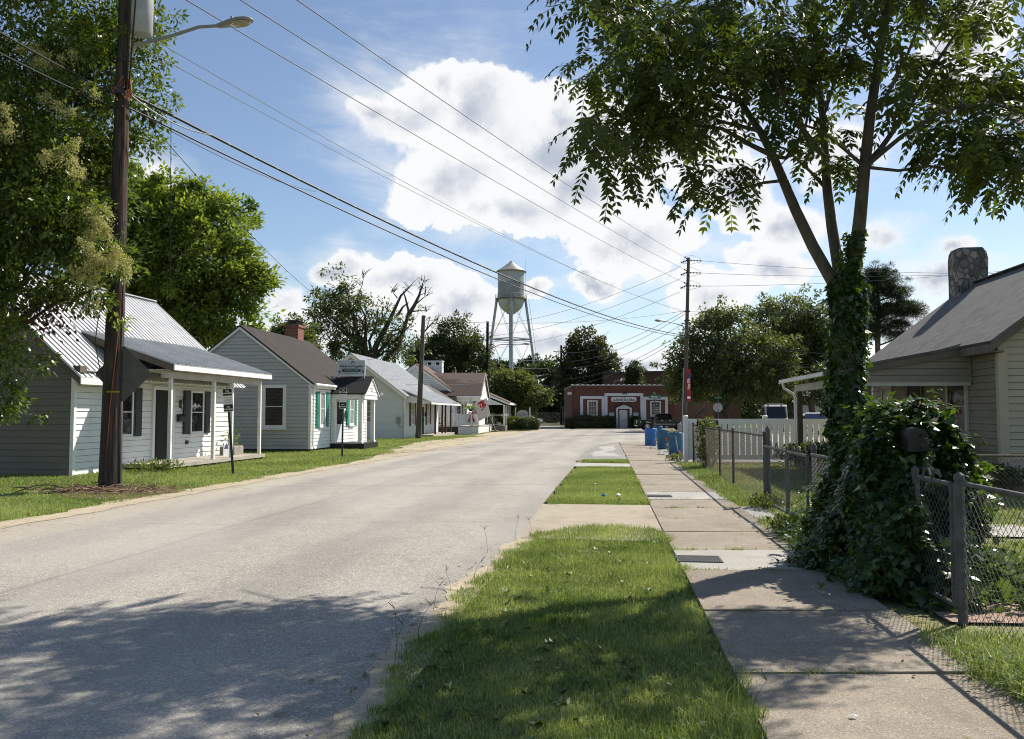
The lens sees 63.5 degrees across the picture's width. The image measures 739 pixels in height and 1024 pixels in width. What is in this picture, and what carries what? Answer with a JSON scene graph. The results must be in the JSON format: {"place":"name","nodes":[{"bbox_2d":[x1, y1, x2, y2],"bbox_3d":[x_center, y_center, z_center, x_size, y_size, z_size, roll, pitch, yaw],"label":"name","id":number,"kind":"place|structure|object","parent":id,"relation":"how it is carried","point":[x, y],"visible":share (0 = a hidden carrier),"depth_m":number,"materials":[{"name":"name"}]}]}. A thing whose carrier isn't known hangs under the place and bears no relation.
{"place":"outdoors","nodes":[
{"label":"outdoors","id":0,"kind":"place"},
{"bbox_2d":[0,435,483,520],"bbox_3d":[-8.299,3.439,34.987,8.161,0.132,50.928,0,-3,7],"label":"house lawn grass","id":1,"kind":"structure","parent":0,"point":[12,507],"depth_m":20.86,"materials":[{"name":"plant"}]},
{"bbox_2d":[48,484,177,499],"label":"mulch","id":2,"kind":"object","parent":1,"relation":"on","point":[125,493],"visible":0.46,"depth_m":16.63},
{"bbox_2d":[12,480,191,494],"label":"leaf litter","id":3,"kind":"object","parent":2,"relation":"on","point":[83,488],"visible":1,"depth_m":16.75,"materials":[{"name":"plant"}]},
{"bbox_2d":[96,346,150,483],"bbox_3d":[-8.352,1.026,17.705,1.180,3.053,0.039,0,-3,0],"label":"road sign","id":4,"kind":"object","parent":2,"relation":"on","point":[135,373],"visible":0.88,"depth_m":17.77,"materials":[{"name":"metal"}]},
{"bbox_2d":[124,457,190,471],"bbox_3d":[-9.789,2.624,22.791,1.826,0.428,0.614,0,-3,0],"label":"weed clump","id":5,"kind":"object","parent":1,"relation":"on","point":[152,463],"visible":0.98,"depth_m":22.74,"materials":[{"name":"green plant"}]},
{"bbox_2d":[222,387,233,473],"bbox_3d":[-7.532,1.659,22.108,0.255,2.370,0.050,-4,-1,-8],"label":"warning sign","id":6,"kind":"object","parent":1,"relation":"on","point":[227,400],"visible":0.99,"depth_m":22.09,"materials":[{"name":"metal"}]},
{"bbox_2d":[339,388,346,455],"bbox_3d":[-6.347,2.004,31.008,0.303,2.630,0.049,1,-3,-4],"label":"warning sign","id":7,"kind":"object","parent":1,"relation":"on","point":[343,399],"visible":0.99,"depth_m":31.03,"materials":[{"name":"metal"}]},
{"bbox_2d":[0,430,535,528],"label":"sand shoulder","id":8,"kind":"object","parent":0,"point":[69,513],"visible":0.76,"depth_m":15.63},
{"bbox_2d":[0,442,614,738],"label":"road","id":9,"kind":"structure","parent":0,"point":[221,613],"depth_m":7.59,"materials":[{"name":"asphalt"}]},
{"bbox_2d":[4,473,981,738],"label":"fallen leaves","id":10,"kind":"object","parent":9,"relation":"on","point":[364,675],"visible":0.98,"depth_m":5.16,"materials":[{"name":"brown plant"}]},
{"bbox_2d":[317,536,532,738],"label":"sandy edge","id":11,"kind":"object","parent":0,"point":[343,719],"visible":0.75,"depth_m":5.30,"materials":[{"name":"sand"}]},
{"bbox_2d":[357,435,496,462],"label":"sandy track","id":12,"kind":"structure","parent":0,"point":[425,448],"depth_m":40.59,"materials":[{"name":"sand"}]},
{"bbox_2d":[465,429,538,436],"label":"corner lawn","id":13,"kind":"structure","parent":0,"point":[486,432],"depth_m":71.13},
{"bbox_2d":[517,416,539,429],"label":"hedge","id":14,"kind":"object","parent":13,"relation":"on","point":[528,423],"visible":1,"depth_m":83.63,"materials":[{"name":"green plant"}]},
{"bbox_2d":[0,0,1023,385],"label":"sky","id":15,"kind":"structure","parent":0,"point":[472,55],"materials":[{"name":"blue"}]},
{"bbox_2d":[489,261,537,383],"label":"water tower","id":16,"kind":"structure","parent":0,"point":[510,299],"depth_m":223.87,"materials":[{"name":"metal"}]},
{"bbox_2d":[355,461,766,738],"bbox_3d":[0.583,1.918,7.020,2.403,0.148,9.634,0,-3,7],"label":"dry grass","id":17,"kind":"structure","parent":0,"point":[585,653],"depth_m":5.43,"materials":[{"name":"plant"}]},
{"bbox_2d":[373,538,739,738],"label":"turf weeds","id":18,"kind":"object","parent":17,"relation":"on","point":[472,709],"visible":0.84,"depth_m":5.00,"materials":[{"name":"green plant"}]},
{"bbox_2d":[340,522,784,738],"bbox_3d":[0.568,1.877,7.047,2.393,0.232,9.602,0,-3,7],"label":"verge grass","id":19,"kind":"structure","parent":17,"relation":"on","point":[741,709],"depth_m":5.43,"materials":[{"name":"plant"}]},
{"bbox_2d":[388,516,766,711],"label":"seed stalk grass","id":20,"kind":"structure","parent":17,"relation":"on","point":[764,677],"depth_m":6.08,"materials":[{"name":"plant"}]},
{"bbox_2d":[581,458,629,462],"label":"sliver of grass","id":21,"kind":"structure","parent":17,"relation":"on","point":[588,460],"depth_m":27.30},
{"bbox_2d":[520,504,665,541],"bbox_3d":[1.240,2.262,12.476,1.879,0.001,4.176,0,-3,6],"label":"apron","id":22,"kind":"object","parent":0,"point":[549,517],"visible":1,"depth_m":12.71,"materials":[{"name":"concrete"}]},
{"bbox_2d":[546,465,650,504],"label":"verge grass","id":23,"kind":"structure","parent":0,"point":[578,486],"depth_m":17.60,"materials":[{"name":"plant"}]},
{"bbox_2d":[576,442,626,460],"bbox_3d":[4.148,3.619,37.657,1.786,0.001,19.115,0,-3,6],"label":"patched apron","id":24,"kind":"object","parent":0,"point":[617,451],"visible":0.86,"depth_m":33.35,"materials":[{"name":"concrete"}]},
{"bbox_2d":[449,422,756,503],"bbox_3d":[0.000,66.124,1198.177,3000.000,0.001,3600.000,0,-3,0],"label":"ground","id":25,"kind":"structure","parent":0,"point":[551,424],"depth_m":78.14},
{"bbox_2d":[0,0,189,427],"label":"privet tree","id":26,"kind":"object","parent":25,"relation":"on","point":[61,171],"visible":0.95,"depth_m":17.25,"materials":[{"name":"green plant"}]},
{"bbox_2d":[0,269,271,475],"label":"house","id":27,"kind":"structure","parent":25,"relation":"on","point":[173,406],"depth_m":23.93,"materials":[{"name":"white"}]},
{"bbox_2d":[122,392,134,438],"bbox_3d":[-11.078,1.238,23.663,0.095,1.470,0.910,0,-3,8],"label":"window","id":28,"kind":"structure","parent":27,"relation":"in","point":[128,405],"depth_m":23.87,"materials":[{"name":"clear glass"}]},
{"bbox_2d":[150,386,174,459],"bbox_3d":[-10.800,1.656,25.652,0.100,2.250,1.200,0,-3,8],"label":"door","id":29,"kind":"structure","parent":27,"relation":"in","point":[159,418],"depth_m":25.47,"materials":[{"name":"wood"}]},
{"bbox_2d":[189,391,204,434],"bbox_3d":[-10.521,1.454,27.671,0.095,1.470,0.910,0,-3,8],"label":"window","id":30,"kind":"structure","parent":27,"relation":"in","point":[197,397],"depth_m":27.69,"materials":[{"name":"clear glass"}]},
{"bbox_2d":[216,425,242,454],"bbox_3d":[-9.862,2.424,28.953,0.721,1.108,1.189,0,-3,-2],"label":"planter","id":31,"kind":"object","parent":27,"relation":"on","point":[237,449],"visible":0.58,"depth_m":28.93,"materials":[{"name":"green plant"}]},
{"bbox_2d":[53,159,286,349],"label":"broadleaf tree","id":32,"kind":"object","parent":25,"relation":"on","point":[194,294],"visible":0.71,"depth_m":44.96,"materials":[{"name":"green plant"}]},
{"bbox_2d":[94,0,253,487],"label":"utility pole","id":33,"kind":"object","parent":25,"relation":"on","point":[109,432],"visible":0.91,"depth_m":17.84,"materials":[{"name":"brown wood"}]},
{"bbox_2d":[0,52,114,108],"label":"overhead wire","id":34,"kind":"object","parent":33,"relation":"attached to","point":[54,79],"visible":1,"depth_m":16.60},
{"bbox_2d":[0,31,115,94],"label":"overhead wire","id":35,"kind":"object","parent":33,"relation":"attached to","point":[40,55],"visible":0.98,"depth_m":16.63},
{"bbox_2d":[125,0,131,90],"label":"overhead wire","id":36,"kind":"object","parent":33,"relation":"attached to","point":[128,43],"visible":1,"depth_m":16.63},
{"bbox_2d":[129,107,682,336],"bbox_3d":[3.243,-3.785,44.118,0.040,1.068,57.207,-1,-3,24],"label":"cable","id":37,"kind":"object","parent":33,"relation":"attached to","point":[140,113],"visible":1,"depth_m":24.52,"materials":[{"name":"rubber"}]},
{"bbox_2d":[130,94,686,335],"bbox_3d":[3.250,-4.062,44.127,0.075,1.188,57.217,-1,-3,24],"label":"cable bundle","id":38,"kind":"object","parent":33,"relation":"attached to","point":[232,146],"visible":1,"depth_m":24.44,"materials":[{"name":"rubber"}]},
{"bbox_2d":[207,320,382,451],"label":"house","id":39,"kind":"structure","parent":25,"relation":"on","point":[301,410],"depth_m":35.87,"materials":[{"name":"white"}]},
{"bbox_2d":[261,385,286,429],"bbox_3d":[-10.217,1.615,35.502,1.120,1.930,0.095,0,-3,7],"label":"window","id":40,"kind":"structure","parent":39,"relation":"in","point":[273,396],"depth_m":35.51,"materials":[{"name":"white glass"}]},
{"bbox_2d":[319,391,326,427],"bbox_3d":[-8.397,1.775,36.704,0.095,1.600,0.780,0,-3,7],"label":"window","id":41,"kind":"structure","parent":39,"relation":"in","point":[322,394],"depth_m":36.71,"materials":[{"name":"white glass"}]},
{"bbox_2d":[336,399,341,441],"bbox_3d":[-8.116,2.340,38.921,0.100,2.150,1.050,0,-3,7],"label":"door","id":42,"kind":"structure","parent":39,"relation":"in","point":[338,411],"depth_m":38.78,"materials":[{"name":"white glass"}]},
{"bbox_2d":[334,360,365,378],"bbox_3d":[-7.608,-0.010,38.813,1.445,0.889,0.397,0,-3,0],"label":"shop sign","id":43,"kind":"object","parent":39,"relation":"on","point":[351,367],"visible":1,"depth_m":38.97,"materials":[{"name":"metal"}]},
{"bbox_2d":[268,312,326,349],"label":"broadleaf tree","id":44,"kind":"object","parent":25,"relation":"on","point":[309,335],"visible":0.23,"depth_m":66.15,"materials":[{"name":"green plant"}]},
{"bbox_2d":[301,261,440,369],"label":"pecan tree","id":45,"kind":"object","parent":25,"relation":"on","point":[347,309],"visible":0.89,"depth_m":83.98,"materials":[{"name":"green plant"}]},
{"bbox_2d":[342,353,460,437],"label":"house","id":46,"kind":"structure","parent":25,"relation":"on","point":[395,409],"depth_m":55.42,"materials":[{"name":"white wood"}]},
{"bbox_2d":[415,315,424,438],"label":"utility pole","id":47,"kind":"object","parent":25,"relation":"on","point":[419,401],"visible":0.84,"depth_m":53.51,"materials":[{"name":"wood"}]},
{"bbox_2d":[401,308,495,376],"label":"oak tree","id":48,"kind":"object","parent":25,"relation":"on","point":[456,353],"visible":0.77,"depth_m":95.19,"materials":[{"name":"green plant"}]},
{"bbox_2d":[406,360,491,433],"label":"house","id":49,"kind":"structure","parent":25,"relation":"on","point":[437,379],"depth_m":72.16,"materials":[{"name":"white"}]},
{"bbox_2d":[461,398,490,420],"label":"flag","id":50,"kind":"object","parent":49,"relation":"attached to","point":[482,409],"visible":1,"depth_m":67.88,"materials":[{"name":"fabric"}]},
{"bbox_2d":[473,392,516,430],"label":"house","id":51,"kind":"structure","parent":25,"relation":"on","point":[504,427],"depth_m":81.53,"materials":[{"name":"white"}]},
{"bbox_2d":[479,321,529,386],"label":"utility pole","id":52,"kind":"object","parent":25,"relation":"on","point":[487,344],"visible":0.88,"depth_m":95.08,"materials":[{"name":"wood"}]},
{"bbox_2d":[483,361,560,424],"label":"broadleaf tree","id":53,"kind":"object","parent":25,"relation":"on","point":[522,391],"visible":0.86,"depth_m":89.06,"materials":[{"name":"green plant"}]},
{"bbox_2d":[521,355,563,422],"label":"background tree","id":54,"kind":"object","parent":25,"relation":"on","point":[537,370],"visible":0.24,"depth_m":148.48,"materials":[{"name":"green plant"}]},
{"bbox_2d":[533,364,563,422],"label":"background tree","id":55,"kind":"object","parent":25,"relation":"on","point":[548,417],"visible":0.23,"depth_m":148.15,"materials":[{"name":"green plant"}]},
{"bbox_2d":[549,324,618,409],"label":"magnolia tree","id":56,"kind":"object","parent":25,"relation":"on","point":[568,364],"visible":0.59,"depth_m":127.03,"materials":[{"name":"green plant"}]},
{"bbox_2d":[476,366,791,421],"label":"woodland","id":57,"kind":"object","parent":25,"relation":"on","point":[751,414],"depth_m":145.97,"materials":[{"name":"green plant"}]},
{"bbox_2d":[621,359,648,384],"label":"cedar tree","id":58,"kind":"object","parent":25,"relation":"on","point":[632,376],"visible":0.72,"depth_m":115.63,"materials":[{"name":"green plant"}]},
{"bbox_2d":[597,371,740,424],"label":"mill building","id":59,"kind":"structure","parent":25,"relation":"on","point":[734,409],"depth_m":122.06,"materials":[{"name":"brick"}]},
{"bbox_2d":[654,255,700,432],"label":"utility pole","id":60,"kind":"object","parent":25,"relation":"on","point":[684,392],"visible":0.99,"depth_m":70.11,"materials":[{"name":"brown wood"}]},
{"bbox_2d":[133,43,686,312],"bbox_3d":[3.285,-5.790,44.276,0.016,0.915,57.141,-1,-3,24],"label":"overhead wire","id":61,"kind":"object","parent":60,"relation":"attached to","point":[349,158],"visible":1,"depth_m":24.72,"materials":[{"name":"metal"}]},
{"bbox_2d":[150,37,683,310],"bbox_3d":[3.286,-5.859,44.280,0.016,0.976,57.141,-1,-3,24],"label":"overhead wire","id":62,"kind":"object","parent":60,"relation":"attached to","point":[356,155],"visible":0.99,"depth_m":25.09,"materials":[{"name":"metal"}]},
{"bbox_2d":[186,0,679,280],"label":"overhead wire","id":63,"kind":"object","parent":60,"relation":"attached to","point":[383,116],"visible":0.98,"depth_m":23.48,"materials":[{"name":"metal"}]},
{"bbox_2d":[240,0,682,268],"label":"overhead wire","id":64,"kind":"object","parent":60,"relation":"attached to","point":[415,110],"visible":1,"depth_m":23.19,"materials":[{"name":"metal"}]},
{"bbox_2d":[297,0,683,256],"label":"overhead wire","id":65,"kind":"object","parent":60,"relation":"attached to","point":[447,103],"visible":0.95,"depth_m":23.07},
{"bbox_2d":[675,401,713,422],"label":"annex building","id":66,"kind":"structure","parent":25,"relation":"on","point":[692,408],"depth_m":107.88,"materials":[{"name":"brick"}]},
{"bbox_2d":[649,294,808,429],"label":"broadleaf tree","id":67,"kind":"object","parent":25,"relation":"on","point":[728,376],"visible":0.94,"depth_m":76.88,"materials":[{"name":"green plant"}]},
{"bbox_2d":[724,282,830,418],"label":"broadleaf tree","id":68,"kind":"object","parent":25,"relation":"on","point":[806,326],"visible":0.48,"depth_m":90.86,"materials":[{"name":"green plant"}]},
{"bbox_2d":[771,319,872,413],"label":"broadleaf tree","id":69,"kind":"object","parent":25,"relation":"on","point":[814,396],"visible":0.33,"depth_m":80.17,"materials":[{"name":"green plant"}]},
{"bbox_2d":[861,260,929,352],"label":"pine tree","id":70,"kind":"object","parent":25,"relation":"on","point":[887,287],"visible":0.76,"depth_m":73.74,"materials":[{"name":"green plant"}]},
{"bbox_2d":[779,247,1023,491],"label":"house","id":71,"kind":"structure","parent":25,"relation":"on","point":[962,346],"depth_m":18.82,"materials":[{"name":"beige"}]},
{"bbox_2d":[945,386,969,442],"bbox_3d":[10.436,0.896,19.448,0.095,1.700,1.210,0,-3,6],"label":"window","id":72,"kind":"structure","parent":71,"relation":"in","point":[957,396],"depth_m":19.28,"materials":[{"name":"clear glass"}]},
{"bbox_2d":[564,379,674,427],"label":"brick building","id":73,"kind":"structure","parent":0,"point":[591,400],"depth_m":91.91,"materials":[{"name":"red brick"}]},
{"bbox_2d":[474,426,824,441],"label":"cross street","id":74,"kind":"structure","parent":0,"point":[552,434],"depth_m":58.92,"materials":[{"name":"asphalt"}]},
{"bbox_2d":[634,413,681,429],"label":"pickup truck","id":75,"kind":"object","parent":74,"relation":"on","point":[663,419],"visible":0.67,"depth_m":80.87,"materials":[{"name":"black paint"}]},
{"bbox_2d":[762,403,787,431],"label":"van","id":76,"kind":"object","parent":74,"relation":"on","point":[779,411],"visible":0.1,"depth_m":70.96,"materials":[{"name":"white metal"}]},
{"bbox_2d":[573,427,778,428],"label":"front lawn","id":77,"kind":"structure","parent":0,"point":[633,428],"depth_m":89.74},
{"bbox_2d":[564,414,609,428],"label":"hedge","id":78,"kind":"object","parent":77,"relation":"on","point":[582,422],"visible":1,"depth_m":89.92,"materials":[{"name":"green plant"}]},
{"bbox_2d":[653,442,813,461],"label":"parking","id":79,"kind":"structure","parent":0,"point":[664,452],"depth_m":34.39,"materials":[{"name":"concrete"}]},
{"bbox_2d":[645,428,655,445],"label":"plastic barrel","id":80,"kind":"object","parent":79,"relation":"on","point":[650,436],"visible":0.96,"depth_m":41.34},
{"bbox_2d":[657,430,669,448],"bbox_3d":[6.936,3.197,37.840,0.581,0.879,0.581,3,-4,-44],"label":"plastic barrel","id":81,"kind":"object","parent":79,"relation":"on","point":[662,442],"visible":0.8,"depth_m":37.59,"materials":[{"name":"plastic"}]},
{"bbox_2d":[668,432,682,454],"bbox_3d":[6.397,2.900,32.308,0.582,0.879,0.581,1,-3,-25],"label":"plastic barrel","id":82,"kind":"object","parent":79,"relation":"on","point":[672,444],"visible":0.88,"depth_m":32.07,"materials":[{"name":"plastic"}]},
{"bbox_2d":[645,492,823,569],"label":"sidewalk slab","id":83,"kind":"structure","parent":0,"point":[744,559],"depth_m":9.18,"materials":[{"name":"concrete"}]},
{"bbox_2d":[675,555,722,562],"bbox_3d":[2.015,2.045,8.930,0.472,0.012,0.381,0,-3,6],"label":"drain grating","id":84,"kind":"object","parent":83,"relation":"on","point":[701,558],"visible":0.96,"depth_m":8.92,"materials":[{"name":"metal"}]},
{"bbox_2d":[619,442,1023,738],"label":"sidewalk","id":85,"kind":"structure","parent":0,"point":[894,699],"depth_m":5.52,"materials":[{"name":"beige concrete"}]},
{"bbox_2d":[676,462,1023,653],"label":"yard soil","id":86,"kind":"structure","parent":0,"point":[918,617],"depth_m":6.65,"materials":[{"name":"soil"}]},
{"bbox_2d":[702,424,765,501],"bbox_3d":[5.011,1.990,19.346,0.063,1.305,9.884,0,-3,7],"label":"chain link fence","id":87,"kind":"object","parent":86,"relation":"on","point":[732,456],"visible":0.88,"depth_m":18.18,"materials":[{"name":"metal"}]},
{"bbox_2d":[694,416,721,467],"bbox_3d":[5.671,2.110,24.023,0.811,1.572,0.944,0,-3,0],"label":"climbing vine","id":88,"kind":"object","parent":87,"relation":"attached to","point":[701,452],"visible":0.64,"depth_m":23.95,"materials":[{"name":"green plant"}]},
{"bbox_2d":[683,415,828,462],"bbox_3d":[12.290,2.301,27.316,13.256,1.580,0.156,0,-3,0],"label":"picket fence","id":89,"kind":"object","parent":86,"relation":"on","point":[764,422],"visible":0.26,"depth_m":27.31,"materials":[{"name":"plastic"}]},
{"bbox_2d":[747,492,784,509],"bbox_3d":[4.307,2.229,13.938,0.652,0.360,0.921,0,-3,0],"label":"weed clump","id":90,"kind":"object","parent":86,"relation":"on","point":[767,503],"visible":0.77,"depth_m":13.84,"materials":[{"name":"green plant"}]},
{"bbox_2d":[765,426,770,497],"bbox_3d":[4.470,1.683,14.430,0.092,1.390,0.092,0,-3,0],"label":"gate post","id":91,"kind":"object","parent":86,"relation":"on","point":[767,431],"visible":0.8,"depth_m":14.41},
{"bbox_2d":[763,441,786,513],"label":"gate","id":92,"kind":"structure","parent":91,"relation":"attached to","point":[771,447],"depth_m":13.42,"materials":[{"name":"metal"}]},
{"bbox_2d":[524,0,1023,538],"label":"ailanthus tree","id":93,"kind":"object","parent":86,"relation":"on","point":[682,114],"visible":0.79,"depth_m":8.71,"materials":[{"name":"green plant"}]},
{"bbox_2d":[766,511,808,536],"bbox_3d":[3.713,2.032,10.771,0.769,0.365,0.995,1,-3,-21],"label":"weed clump","id":94,"kind":"object","parent":86,"relation":"on","point":[777,521],"visible":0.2,"depth_m":10.80,"materials":[{"name":"green plant"}]},
{"bbox_2d":[775,439,826,463],"bbox_3d":[9.110,2.548,25.392,2.173,0.870,1.128,0,-3,0],"label":"shrub","id":95,"kind":"object","parent":86,"relation":"on","point":[796,446],"visible":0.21,"depth_m":25.32,"materials":[{"name":"green plant"}]},
{"bbox_2d":[798,439,829,470],"bbox_3d":[8.693,2.366,22.442,1.984,1.024,1.542,0,-3,0],"label":"shrub","id":96,"kind":"object","parent":86,"relation":"on","point":[819,446],"visible":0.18,"depth_m":22.35,"materials":[{"name":"green plant"}]},
{"bbox_2d":[674,461,1023,720],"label":"fence weeds","id":97,"kind":"object","parent":86,"relation":"on","point":[1000,666],"visible":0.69,"depth_m":5.34,"materials":[{"name":"green plant"}]},
{"bbox_2d":[810,453,918,503],"bbox_3d":[3.788,1.522,9.166,0.063,1.145,3.861,0,-3,7],"label":"chain link fence","id":98,"kind":"object","parent":86,"relation":"on","point":[914,471],"visible":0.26,"depth_m":10.47,"materials":[{"name":"metal"}]},
{"bbox_2d":[766,388,1007,617],"bbox_3d":[3.923,1.275,8.882,2.169,2.111,4.706,-1,-3,15],"label":"ivy mound","id":99,"kind":"object","parent":86,"relation":"on","point":[866,515],"visible":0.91,"depth_m":7.66,"materials":[{"name":"green plant"}]},
{"bbox_2d":[897,427,928,483],"bbox_3d":[3.722,1.277,7.692,0.186,1.476,0.547,-1,-3,11],"label":"mailbox","id":100,"kind":"object","parent":86,"relation":"on","point":[911,439],"visible":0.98,"depth_m":7.48,"materials":[{"name":"grey metal"}]},
{"bbox_2d":[894,525,1023,616],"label":"ivy spray","id":101,"kind":"object","parent":86,"relation":"on","point":[898,572],"visible":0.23,"depth_m":7.06,"materials":[{"name":"green plant"}]},
{"bbox_2d":[953,472,1023,648],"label":"chain link fence","id":102,"kind":"object","parent":86,"relation":"on","point":[961,485],"visible":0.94,"depth_m":6.10,"materials":[{"name":"metal"}]},
{"bbox_2d":[914,467,956,606],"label":"gate","id":103,"kind":"structure","parent":102,"relation":"attached to","point":[951,519],"depth_m":6.65,"materials":[{"name":"metal"}]},
{"bbox_2d":[975,460,1023,493],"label":"shrub","id":104,"kind":"object","parent":86,"relation":"on","point":[1012,475],"visible":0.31,"depth_m":16.70,"materials":[{"name":"green plant"}]},
{"bbox_2d":[977,455,1023,503],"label":"chain link fence","id":105,"kind":"object","parent":86,"relation":"on","point":[1004,456],"visible":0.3,"depth_m":13.42,"materials":[{"name":"metal"}]},
{"bbox_2d":[692,462,1023,652],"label":"yard grass","id":106,"kind":"structure","parent":0,"point":[995,519],"depth_m":15.10,"materials":[{"name":"plant"}]},
{"bbox_2d":[740,506,1023,536],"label":"drive","id":107,"kind":"structure","parent":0,"point":[756,512],"depth_m":11.84,"materials":[{"name":"concrete"}]},
{"bbox_2d":[810,443,816,492],"bbox_3d":[4.076,1.596,11.150,0.092,1.210,0.092,0,-3,0],"label":"gate post","id":108,"kind":"object","parent":107,"relation":"on","point":[813,447],"visible":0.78,"depth_m":11.14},
{"bbox_2d":[786,446,809,517],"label":"gate","id":109,"kind":"structure","parent":108,"relation":"attached to","point":[788,460],"depth_m":11.90,"materials":[{"name":"metal"}]},
{"bbox_2d":[931,600,1023,622],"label":"gate path","id":110,"kind":"structure","parent":0,"point":[950,616],"depth_m":6.55,"materials":[{"name":"concrete"}]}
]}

